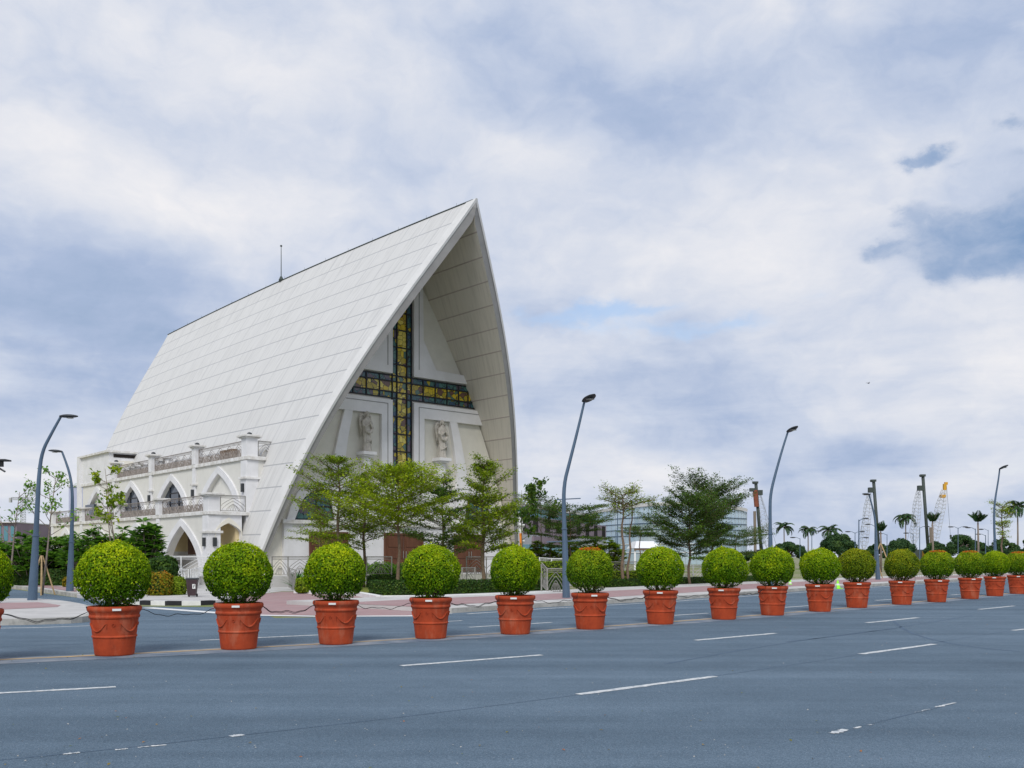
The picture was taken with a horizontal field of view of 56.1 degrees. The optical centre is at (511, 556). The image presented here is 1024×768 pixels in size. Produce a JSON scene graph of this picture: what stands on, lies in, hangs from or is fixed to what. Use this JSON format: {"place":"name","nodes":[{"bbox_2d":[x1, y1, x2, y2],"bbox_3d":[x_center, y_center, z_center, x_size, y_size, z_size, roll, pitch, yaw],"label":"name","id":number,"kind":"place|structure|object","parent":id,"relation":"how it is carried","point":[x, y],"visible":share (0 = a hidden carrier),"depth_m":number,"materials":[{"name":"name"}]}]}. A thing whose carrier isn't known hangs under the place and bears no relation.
{"place":"outdoors","nodes":[
{"label":"outdoors","id":0,"kind":"place"},
{"bbox_2d":[0,522,50,550],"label":"grey building","id":1,"kind":"structure","parent":0,"point":[21,527],"depth_m":130.75,"materials":[{"name":"grey concrete"}]},
{"bbox_2d":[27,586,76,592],"bbox_3d":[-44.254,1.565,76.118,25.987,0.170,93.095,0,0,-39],"label":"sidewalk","id":2,"kind":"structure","parent":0,"point":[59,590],"depth_m":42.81,"materials":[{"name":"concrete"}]},
{"bbox_2d":[25,585,76,591],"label":"brick path","id":3,"kind":"structure","parent":2,"relation":"on","point":[56,587],"depth_m":46.09,"materials":[{"name":"pink brick"}]},
{"bbox_2d":[48,449,74,590],"bbox_3d":[-19.389,-1.509,41.400,1.146,6.230,0.511,0,0,0],"label":"street lamp","id":4,"kind":"object","parent":3,"relation":"on","point":[70,574],"visible":0.87,"depth_m":41.33,"materials":[{"name":"grey metal"}]},
{"bbox_2d":[77,584,230,600],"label":"corner sidewalk","id":5,"kind":"structure","parent":0,"point":[203,593],"depth_m":34.67,"materials":[{"name":"concrete"}]},
{"bbox_2d":[54,527,112,585],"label":"broad leaved shrub","id":6,"kind":"object","parent":5,"relation":"on","point":[78,552],"visible":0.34,"depth_m":48.54,"materials":[{"name":"green plant"}]},
{"bbox_2d":[87,490,125,540],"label":"sapling","id":7,"kind":"object","parent":5,"relation":"on","point":[101,527],"visible":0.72,"depth_m":45.41,"materials":[{"name":"green plant"}]},
{"bbox_2d":[89,463,126,540],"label":"sapling","id":8,"kind":"object","parent":5,"relation":"on","point":[97,479],"visible":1,"depth_m":44.98,"materials":[{"name":"green plant"}]},
{"bbox_2d":[123,517,169,582],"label":"broad leaved shrub","id":9,"kind":"object","parent":5,"relation":"on","point":[147,542],"visible":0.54,"depth_m":47.73,"materials":[{"name":"green plant"}]},
{"bbox_2d":[185,578,198,596],"bbox_3d":[-11.737,1.128,35.236,0.434,0.713,0.462,0,0,-9],"label":"litter bin","id":10,"kind":"object","parent":5,"relation":"on","point":[192,585],"visible":0.99,"depth_m":35.06,"materials":[{"name":"black plastic"}]},
{"bbox_2d":[213,592,411,615],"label":"driveway","id":11,"kind":"structure","parent":0,"point":[275,601],"depth_m":30.14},
{"bbox_2d":[360,584,368,592],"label":"lawn","id":12,"kind":"structure","parent":0,"point":[365,589],"depth_m":44.16,"materials":[{"name":"green plant"}]},
{"bbox_2d":[284,510,348,549],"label":"layered tree","id":13,"kind":"object","parent":12,"relation":"on","point":[300,538],"visible":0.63,"depth_m":51.77,"materials":[{"name":"green plant"}]},
{"bbox_2d":[284,452,381,545],"bbox_3d":[-8.520,-1.704,46.078,4.539,6.631,4.542,0,0,-7],"label":"layered tree","id":14,"kind":"object","parent":12,"relation":"on","point":[339,473],"visible":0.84,"depth_m":45.63,"materials":[{"name":"green plant"}]},
{"bbox_2d":[330,472,409,586],"bbox_3d":[-7.231,-1.345,49.328,4.131,5.914,4.454,0,0,0],"label":"layered tree","id":15,"kind":"object","parent":12,"relation":"on","point":[370,528],"visible":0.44,"depth_m":48.88,"materials":[{"name":"green plant"}]},
{"bbox_2d":[368,561,394,576],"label":"bush","id":16,"kind":"object","parent":12,"relation":"on","point":[372,568],"visible":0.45,"depth_m":54.50,"materials":[{"name":"green plant"}]},
{"bbox_2d":[312,456,465,579],"bbox_3d":[-5.456,-1.560,43.766,6.796,6.341,5.924,0,0,0],"label":"layered tree","id":17,"kind":"object","parent":12,"relation":"on","point":[392,500],"visible":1,"depth_m":43.38,"materials":[{"name":"green plant"}]},
{"bbox_2d":[385,477,486,554],"bbox_3d":[-3.823,-1.301,49.887,5.050,5.828,5.184,0,0,-33],"label":"layered tree","id":18,"kind":"object","parent":12,"relation":"on","point":[439,491],"visible":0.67,"depth_m":49.63,"materials":[{"name":"green plant"}]},
{"bbox_2d":[368,577,561,594],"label":"hedge","id":19,"kind":"object","parent":12,"relation":"on","point":[399,587],"visible":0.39,"depth_m":39.30,"materials":[{"name":"green plant"}]},
{"bbox_2d":[433,451,529,578],"bbox_3d":[-1.269,-1.713,46.079,4.102,6.650,5.343,0,0,-38],"label":"layered tree","id":20,"kind":"object","parent":12,"relation":"on","point":[482,473],"visible":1,"depth_m":45.63,"materials":[{"name":"green plant"}]},
{"bbox_2d":[506,480,538,546],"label":"sapling","id":21,"kind":"object","parent":12,"relation":"on","point":[530,490],"visible":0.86,"depth_m":53.77,"materials":[{"name":"green plant"}]},
{"bbox_2d":[523,476,560,555],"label":"sapling","id":22,"kind":"object","parent":12,"relation":"on","point":[541,483],"visible":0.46,"depth_m":59.95,"materials":[{"name":"green plant"}]},
{"bbox_2d":[527,540,569,560],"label":"broad leaved shrub","id":23,"kind":"object","parent":12,"relation":"on","point":[537,552],"visible":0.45,"depth_m":59.72,"materials":[{"name":"green plant"}]},
{"bbox_2d":[539,560,561,577],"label":"hedge","id":24,"kind":"object","parent":12,"relation":"on","point":[553,564],"visible":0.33,"depth_m":46.79,"materials":[{"name":"green plant"}]},
{"bbox_2d":[250,583,574,592],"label":"forecourt paving","id":25,"kind":"structure","parent":0,"point":[275,589],"depth_m":46.78,"materials":[{"name":"concrete"}]},
{"bbox_2d":[111,597,239,605],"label":"striped kerb","id":26,"kind":"structure","parent":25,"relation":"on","point":[178,603],"depth_m":31.76,"materials":[{"name":"black paint"}]},
{"bbox_2d":[271,556,311,575],"bbox_3d":[-11.824,0.785,51.545,2.228,1.630,0.182,0,0,-28],"label":"railing","id":27,"kind":"object","parent":25,"relation":"on","point":[287,566],"visible":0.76,"depth_m":51.47,"materials":[{"name":"grey metal"}]},
{"bbox_2d":[502,493,616,555],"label":"layered tree","id":28,"kind":"object","parent":25,"relation":"on","point":[576,519],"visible":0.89,"depth_m":57.38,"materials":[{"name":"green plant"}]},
{"bbox_2d":[615,524,665,555],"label":"layered tree","id":29,"kind":"object","parent":25,"relation":"on","point":[635,529],"visible":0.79,"depth_m":65.85,"materials":[{"name":"green plant"}]},
{"bbox_2d":[0,579,1023,767],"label":"road","id":30,"kind":"structure","parent":0,"point":[763,718],"depth_m":11.21,"materials":[{"name":"grey asphalt"}]},
{"bbox_2d":[0,480,35,594],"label":"sapling","id":31,"kind":"object","parent":30,"relation":"on","point":[17,509],"visible":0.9,"depth_m":39.98,"materials":[{"name":"green plant"}]},
{"bbox_2d":[4,585,79,596],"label":"kerb","id":32,"kind":"structure","parent":30,"relation":"on","point":[64,593],"depth_m":41.31,"materials":[{"name":"concrete"}]},
{"bbox_2d":[0,598,87,618],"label":"traffic island","id":33,"kind":"structure","parent":30,"relation":"on","point":[67,609],"depth_m":26.10,"materials":[{"name":"concrete"}]},
{"bbox_2d":[0,602,59,608],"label":"island brick","id":34,"kind":"object","parent":33,"relation":"on","point":[18,605],"visible":1,"depth_m":28.66,"materials":[{"name":"pink brick"}]},
{"bbox_2d":[27,414,77,599],"bbox_3d":[-15.541,-1.599,32.400,1.829,6.414,0.511,0,0,0],"label":"street lamp","id":35,"kind":"object","parent":33,"relation":"on","point":[33,585],"visible":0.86,"depth_m":32.33,"materials":[{"name":"grey metal"}]},
{"bbox_2d":[0,605,90,624],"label":"island kerb","id":36,"kind":"structure","parent":30,"relation":"on","point":[20,621],"depth_m":22.65,"materials":[{"name":"concrete"}]},
{"bbox_2d":[15,466,80,594],"bbox_3d":[-19.189,-1.081,39.781,2.351,5.372,2.399,0,0,36],"label":"sapling","id":37,"kind":"object","parent":30,"relation":"on","point":[57,476],"visible":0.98,"depth_m":39.83,"materials":[{"name":"green plant"}]},
{"bbox_2d":[0,593,1018,663],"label":"median strip","id":38,"kind":"object","parent":30,"relation":"on","point":[259,648],"visible":0.73,"depth_m":18.05,"materials":[{"name":"concrete"}]},
{"bbox_2d":[0,547,16,627],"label":"potted topiary","id":39,"kind":"object","parent":38,"relation":"on","point":[6,574],"visible":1,"depth_m":14.62,"materials":[{"name":"plant"}]},
{"bbox_2d":[70,539,153,656],"bbox_3d":[-6.487,0.650,15.587,1.270,1.888,1.240,0,0,-23],"label":"potted topiary","id":40,"kind":"object","parent":38,"relation":"on","point":[117,572],"visible":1,"depth_m":15.30,"materials":[{"name":"green plant"}]},
{"bbox_2d":[202,539,274,649],"bbox_3d":[-4.738,0.644,16.658,1.200,1.899,1.243,0,0,-5],"label":"potted topiary","id":41,"kind":"object","parent":38,"relation":"on","point":[240,569],"visible":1,"depth_m":16.35,"materials":[{"name":"plant"}]},
{"bbox_2d":[300,542,366,644],"bbox_3d":[-3.233,0.656,17.612,1.162,1.877,1.187,0,0,3],"label":"potted topiary","id":42,"kind":"object","parent":38,"relation":"on","point":[338,570],"visible":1,"depth_m":17.29,"materials":[{"name":"green plant"}]},
{"bbox_2d":[402,542,461,638],"bbox_3d":[-1.580,0.649,18.809,1.219,1.890,1.186,0,0,4],"label":"potted topiary","id":43,"kind":"object","parent":38,"relation":"on","point":[430,568],"visible":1,"depth_m":18.50,"materials":[{"name":"green plant"}]},
{"bbox_2d":[0,593,1009,659],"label":"median line","id":44,"kind":"object","parent":38,"relation":"on","point":[401,639],"visible":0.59,"depth_m":18.22,"materials":[{"name":"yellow paint"}]},
{"bbox_2d":[489,544,542,634],"bbox_3d":[0.076,0.661,19.841,1.126,1.867,1.194,0,0,9],"label":"potted topiary","id":45,"kind":"object","parent":38,"relation":"on","point":[515,568],"visible":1,"depth_m":19.56,"materials":[{"name":"green plant"}]},
{"bbox_2d":[564,547,613,629],"bbox_3d":[1.717,0.676,21.229,1.107,1.837,1.048,0,0,-4],"label":"potted topiary","id":46,"kind":"object","parent":38,"relation":"on","point":[590,568],"visible":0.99,"depth_m":20.94,"materials":[{"name":"plant"}]},
{"bbox_2d":[634,545,684,624],"bbox_3d":[3.517,0.650,22.819,1.182,1.888,1.164,0,0,15],"label":"potted topiary","id":47,"kind":"object","parent":38,"relation":"on","point":[663,568],"visible":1,"depth_m":22.50,"materials":[{"name":"green plant"}]},
{"bbox_2d":[701,546,749,619],"bbox_3d":[5.455,0.656,24.521,1.238,1.877,1.169,0,0,26],"label":"potted topiary","id":48,"kind":"object","parent":38,"relation":"on","point":[727,568],"visible":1,"depth_m":24.22,"materials":[{"name":"green plant"}]},
{"bbox_2d":[748,545,794,615],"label":"potted topiary","id":49,"kind":"object","parent":38,"relation":"on","point":[776,565],"visible":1,"depth_m":25.91,"materials":[{"name":"green plant"}]},
{"bbox_2d":[799,547,841,611],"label":"potted topiary","id":50,"kind":"object","parent":38,"relation":"on","point":[821,565],"visible":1,"depth_m":27.71,"materials":[{"name":"green plant"}]},
{"bbox_2d":[839,548,876,607],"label":"potted topiary","id":51,"kind":"object","parent":38,"relation":"on","point":[855,563],"visible":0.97,"depth_m":29.79,"materials":[{"name":"plant"}]},
{"bbox_2d":[884,548,920,604],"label":"potted topiary","id":52,"kind":"object","parent":38,"relation":"on","point":[900,564],"visible":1,"depth_m":31.77,"materials":[{"name":"green plant"}]},
{"bbox_2d":[919,550,955,601],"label":"potted topiary","id":53,"kind":"object","parent":38,"relation":"on","point":[934,564],"visible":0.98,"depth_m":33.55,"materials":[{"name":"green plant"}]},
{"bbox_2d":[954,550,985,598],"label":"potted topiary","id":54,"kind":"object","parent":38,"relation":"on","point":[967,563],"visible":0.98,"depth_m":36.06,"materials":[{"name":"green plant"}]},
{"bbox_2d":[983,550,1010,595],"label":"potted topiary","id":55,"kind":"object","parent":38,"relation":"on","point":[997,564],"visible":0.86,"depth_m":38.68,"materials":[{"name":"green plant"}]},
{"bbox_2d":[1007,551,1023,593],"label":"potted topiary","id":56,"kind":"object","parent":38,"relation":"on","point":[1016,579],"visible":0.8,"depth_m":41.01,"materials":[{"name":"green plant"}]},
{"bbox_2d":[0,594,1023,753],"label":"road markings","id":57,"kind":"object","parent":30,"relation":"on","point":[645,685],"visible":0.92,"depth_m":12.66,"materials":[{"name":"white paint"}]},
{"bbox_2d":[2,605,1021,759],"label":"road seams","id":58,"kind":"object","parent":30,"relation":"on","point":[897,624],"visible":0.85,"depth_m":16.68,"materials":[{"name":"grey asphalt"}]},
{"bbox_2d":[449,578,1007,612],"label":"kerb","id":59,"kind":"structure","parent":30,"relation":"on","point":[495,607],"depth_m":32.79,"materials":[{"name":"concrete"}]},
{"bbox_2d":[993,465,1007,574],"bbox_3d":[31.219,-2.131,61.389,0.923,7.466,0.540,0,0,14],"label":"street lamp","id":60,"kind":"object","parent":30,"relation":"on","point":[994,530],"visible":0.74,"depth_m":61.45,"materials":[{"name":"grey metal"}]},
{"bbox_2d":[0,0,1023,556],"label":"sky","id":61,"kind":"structure","parent":0,"point":[718,223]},
{"bbox_2d":[11,557,1017,617],"bbox_3d":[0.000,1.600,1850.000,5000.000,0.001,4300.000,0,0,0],"label":"ground","id":62,"kind":"structure","parent":0,"point":[796,574],"depth_m":82.14,"materials":[{"name":"grey concrete"}]},
{"bbox_2d":[0,530,61,575],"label":"broad leaved shrub","id":63,"kind":"object","parent":62,"relation":"on","point":[23,559],"visible":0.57,"depth_m":49.46,"materials":[{"name":"green plant"}]},
{"bbox_2d":[146,570,174,595],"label":"bush","id":64,"kind":"object","parent":62,"relation":"on","point":[161,584],"visible":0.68,"depth_m":36.31,"materials":[{"name":"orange plant"}]},
{"bbox_2d":[148,554,181,576],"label":"bush","id":65,"kind":"object","parent":62,"relation":"on","point":[168,564],"visible":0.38,"depth_m":43.60,"materials":[{"name":"green plant"}]},
{"bbox_2d":[169,576,186,594],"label":"bush","id":66,"kind":"object","parent":62,"relation":"on","point":[179,585],"visible":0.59,"depth_m":36.90,"materials":[{"name":"green plant"}]},
{"bbox_2d":[47,198,519,586],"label":"church","id":67,"kind":"structure","parent":62,"relation":"on","point":[233,410],"depth_m":60.43,"materials":[{"name":"paint"}]},
{"bbox_2d":[124,490,140,515],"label":"arch window","id":68,"kind":"structure","parent":67,"relation":"in","point":[132,498],"depth_m":70.39,"materials":[{"name":"grey glass"}]},
{"bbox_2d":[165,484,183,511],"bbox_3d":[-22.677,-3.860,64.589,0.160,2.520,4.700,0,0,-41],"label":"arch window","id":69,"kind":"structure","parent":67,"relation":"in","point":[172,493],"depth_m":64.72,"materials":[{"name":"grey glass"}]},
{"bbox_2d":[295,491,332,520],"bbox_3d":[-11.503,-3.010,55.860,2.645,1.820,0.138,0,0,-41],"label":"side window","id":70,"kind":"structure","parent":67,"relation":"in","point":[301,515],"depth_m":55.79,"materials":[{"name":"teal glass"}]},
{"bbox_2d":[309,531,348,555],"bbox_3d":[-10.701,-0.235,56.231,2.590,2.470,0.164,0,0,-41],"label":"door","id":71,"kind":"structure","parent":67,"relation":"in","point":[312,548],"depth_m":55.77,"materials":[{"name":"brown wood"}]},
{"bbox_2d":[359,411,373,450],"bbox_3d":[-8.718,-7.515,57.775,0.940,2.544,0.795,0,0,-41],"label":"angel statue","id":72,"kind":"object","parent":67,"relation":"on","point":[366,427],"visible":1,"depth_m":57.63,"materials":[{"name":"stone"}]},
{"bbox_2d":[384,533,423,564],"bbox_3d":[-6.705,-0.235,59.763,2.940,2.470,0.164,0,0,-41],"label":"door","id":73,"kind":"structure","parent":67,"relation":"in","point":[408,544],"depth_m":59.41,"materials":[{"name":"brown wood"}]},
{"bbox_2d":[349,303,474,485],"bbox_3d":[-6.889,-11.032,59.971,11.842,13.335,0.111,0,0,-41],"label":"cross window","id":74,"kind":"structure","parent":67,"relation":"in","point":[399,386],"depth_m":60.12,"materials":[{"name":"yellow glass"}]},
{"bbox_2d":[435,420,448,457],"bbox_3d":[-4.458,-7.515,61.533,0.940,2.544,0.795,0,0,-41],"label":"angel statue","id":75,"kind":"object","parent":67,"relation":"on","point":[441,434],"visible":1,"depth_m":61.39,"materials":[{"name":"stone"}]},
{"bbox_2d":[454,534,481,571],"bbox_3d":[-2.788,-0.235,63.215,2.490,2.470,0.164,0,0,-41],"label":"door","id":76,"kind":"structure","parent":67,"relation":"in","point":[461,556],"depth_m":63.26,"materials":[{"name":"brown wood"}]},
{"bbox_2d":[294,590,552,596],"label":"planter kerb","id":77,"kind":"structure","parent":62,"relation":"on","point":[362,594],"depth_m":37.12,"materials":[{"name":"white paint"}]},
{"bbox_2d":[541,562,561,591],"bbox_3d":[1.678,0.910,40.181,1.150,1.380,0.238,0,0,28],"label":"railing","id":78,"kind":"object","parent":62,"relation":"on","point":[544,585],"visible":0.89,"depth_m":40.17,"materials":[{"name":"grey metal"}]},
{"bbox_2d":[584,539,626,570],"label":"broad leaved shrub","id":79,"kind":"object","parent":62,"relation":"on","point":[614,552],"visible":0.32,"depth_m":57.68,"materials":[{"name":"green plant"}]},
{"bbox_2d":[594,480,661,578],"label":"slim tree","id":80,"kind":"object","parent":62,"relation":"on","point":[629,493],"visible":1,"depth_m":49.93,"materials":[{"name":"green plant"}]},
{"bbox_2d":[627,541,659,569],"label":"canopy roof","id":81,"kind":"structure","parent":62,"relation":"on","point":[645,545],"depth_m":116.76,"materials":[{"name":"white metal"}]},
{"bbox_2d":[668,465,756,549],"bbox_3d":[11.612,-1.860,56.266,5.620,6.941,4.597,0,0,0],"label":"layered tree","id":82,"kind":"object","parent":62,"relation":"on","point":[722,488],"visible":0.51,"depth_m":55.45,"materials":[{"name":"green plant"}]},
{"bbox_2d":[716,524,778,556],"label":"layered tree","id":83,"kind":"object","parent":62,"relation":"on","point":[750,532],"visible":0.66,"depth_m":59.20,"materials":[{"name":"green plant"}]},
{"bbox_2d":[749,481,775,551],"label":"pile rig","id":84,"kind":"object","parent":62,"relation":"on","point":[756,497],"visible":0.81,"depth_m":199.67,"materials":[{"name":"metal"}]},
{"bbox_2d":[774,541,806,558],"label":"round tree","id":85,"kind":"object","parent":62,"relation":"on","point":[799,551],"visible":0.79,"depth_m":133.76,"materials":[{"name":"green plant"}]},
{"bbox_2d":[818,533,857,557],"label":"round tree","id":86,"kind":"object","parent":62,"relation":"on","point":[839,544],"visible":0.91,"depth_m":133.49,"materials":[{"name":"green plant"}]},
{"bbox_2d":[857,479,879,557],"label":"pile rig","id":87,"kind":"object","parent":62,"relation":"on","point":[872,489],"visible":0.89,"depth_m":199.91,"materials":[{"name":"metal"}]},
{"bbox_2d":[882,538,917,554],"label":"round tree","id":88,"kind":"object","parent":62,"relation":"on","point":[899,543],"visible":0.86,"depth_m":138.69,"materials":[{"name":"green plant"}]},
{"bbox_2d":[893,513,916,538],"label":"palm tree","id":89,"kind":"object","parent":62,"relation":"on","point":[906,517],"visible":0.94,"depth_m":229.03,"materials":[{"name":"green plant"}]},
{"bbox_2d":[907,474,931,559],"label":"pile rig","id":90,"kind":"object","parent":62,"relation":"on","point":[923,490],"visible":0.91,"depth_m":199.81,"materials":[{"name":"metal"}]},
{"bbox_2d":[922,482,951,556],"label":"crawler crane","id":91,"kind":"object","parent":62,"relation":"on","point":[945,484],"visible":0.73,"depth_m":199.70,"materials":[{"name":"yellow paint"}]},
{"bbox_2d":[945,534,980,555],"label":"round tree","id":92,"kind":"object","parent":62,"relation":"on","point":[963,540],"visible":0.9,"depth_m":139.08,"materials":[{"name":"green plant"}]},
{"bbox_2d":[968,510,987,551],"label":"palm tree","id":93,"kind":"object","parent":62,"relation":"on","point":[979,517],"visible":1,"depth_m":99.91,"materials":[{"name":"green plant"}]},
{"bbox_2d":[986,538,1020,554],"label":"round tree","id":94,"kind":"object","parent":62,"relation":"on","point":[1013,547],"visible":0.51,"depth_m":143.95,"materials":[{"name":"green plant"}]},
{"bbox_2d":[1004,500,1023,544],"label":"palm tree","id":95,"kind":"object","parent":62,"relation":"on","point":[1018,506],"visible":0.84,"depth_m":189.78,"materials":[{"name":"green plant"}]},
{"bbox_2d":[518,503,605,556],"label":"mall building","id":96,"kind":"structure","parent":0,"point":[533,537],"depth_m":169.02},
{"bbox_2d":[286,573,1007,610],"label":"sidewalk","id":97,"kind":"structure","parent":0,"point":[310,603],"depth_m":35.55,"materials":[{"name":"concrete"}]},
{"bbox_2d":[606,575,755,587],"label":"hedge","id":98,"kind":"object","parent":97,"relation":"on","point":[624,582],"visible":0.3,"depth_m":49.99,"materials":[{"name":"green plant"}]},
{"bbox_2d":[635,484,743,583],"bbox_3d":[9.370,-1.171,51.827,5.766,5.565,5.399,0,0,0],"label":"layered tree","id":99,"kind":"object","parent":97,"relation":"on","point":[696,499],"visible":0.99,"depth_m":51.52,"materials":[{"name":"green plant"}]},
{"bbox_2d":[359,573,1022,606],"bbox_3d":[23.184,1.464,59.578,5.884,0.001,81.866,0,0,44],"label":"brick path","id":100,"kind":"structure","parent":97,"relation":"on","point":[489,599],"depth_m":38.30,"materials":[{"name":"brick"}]},
{"bbox_2d":[547,394,595,597],"bbox_3d":[2.129,-2.083,34.288,1.754,7.372,0.497,0,0,13],"label":"street lamp","id":101,"kind":"object","parent":100,"relation":"on","point":[564,541],"visible":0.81,"depth_m":34.24,"materials":[{"name":"grey metal"}]},
{"bbox_2d":[863,493,880,579],"bbox_3d":[23.027,-1.233,61.434,1.350,5.677,0.490,0,0,-9],"label":"street lamp","id":102,"kind":"object","parent":100,"relation":"on","point":[877,573],"visible":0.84,"depth_m":61.42,"materials":[{"name":"grey metal"}]},
{"bbox_2d":[989,500,1017,575],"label":"sapling","id":103,"kind":"object","parent":100,"relation":"on","point":[1002,524],"visible":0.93,"depth_m":74.94,"materials":[{"name":"green plant"}]},
{"bbox_2d":[767,426,797,584],"bbox_3d":[12.119,-2.125,43.136,1.416,7.451,0.497,0,0,11],"label":"street lamp","id":104,"kind":"object","parent":97,"relation":"on","point":[770,533],"visible":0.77,"depth_m":43.15,"materials":[{"name":"grey metal"}]},
{"bbox_2d":[592,502,747,563],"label":"glass building","id":105,"kind":"structure","parent":0,"point":[739,518],"depth_m":208.01,"materials":[{"name":"white glass"}]},
{"label":"verge","id":106,"kind":"structure","parent":0,"visible":0},
{"bbox_2d":[0,568,75,585],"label":"hedge","id":107,"kind":"object","parent":106,"relation":"on","point":[58,575],"visible":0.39,"depth_m":49.41,"materials":[{"name":"green plant"}]},
{"bbox_2d":[38,534,83,567],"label":"broad leaved shrub","id":108,"kind":"object","parent":106,"relation":"on","point":[56,543],"visible":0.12,"depth_m":50.63,"materials":[{"name":"green plant"}]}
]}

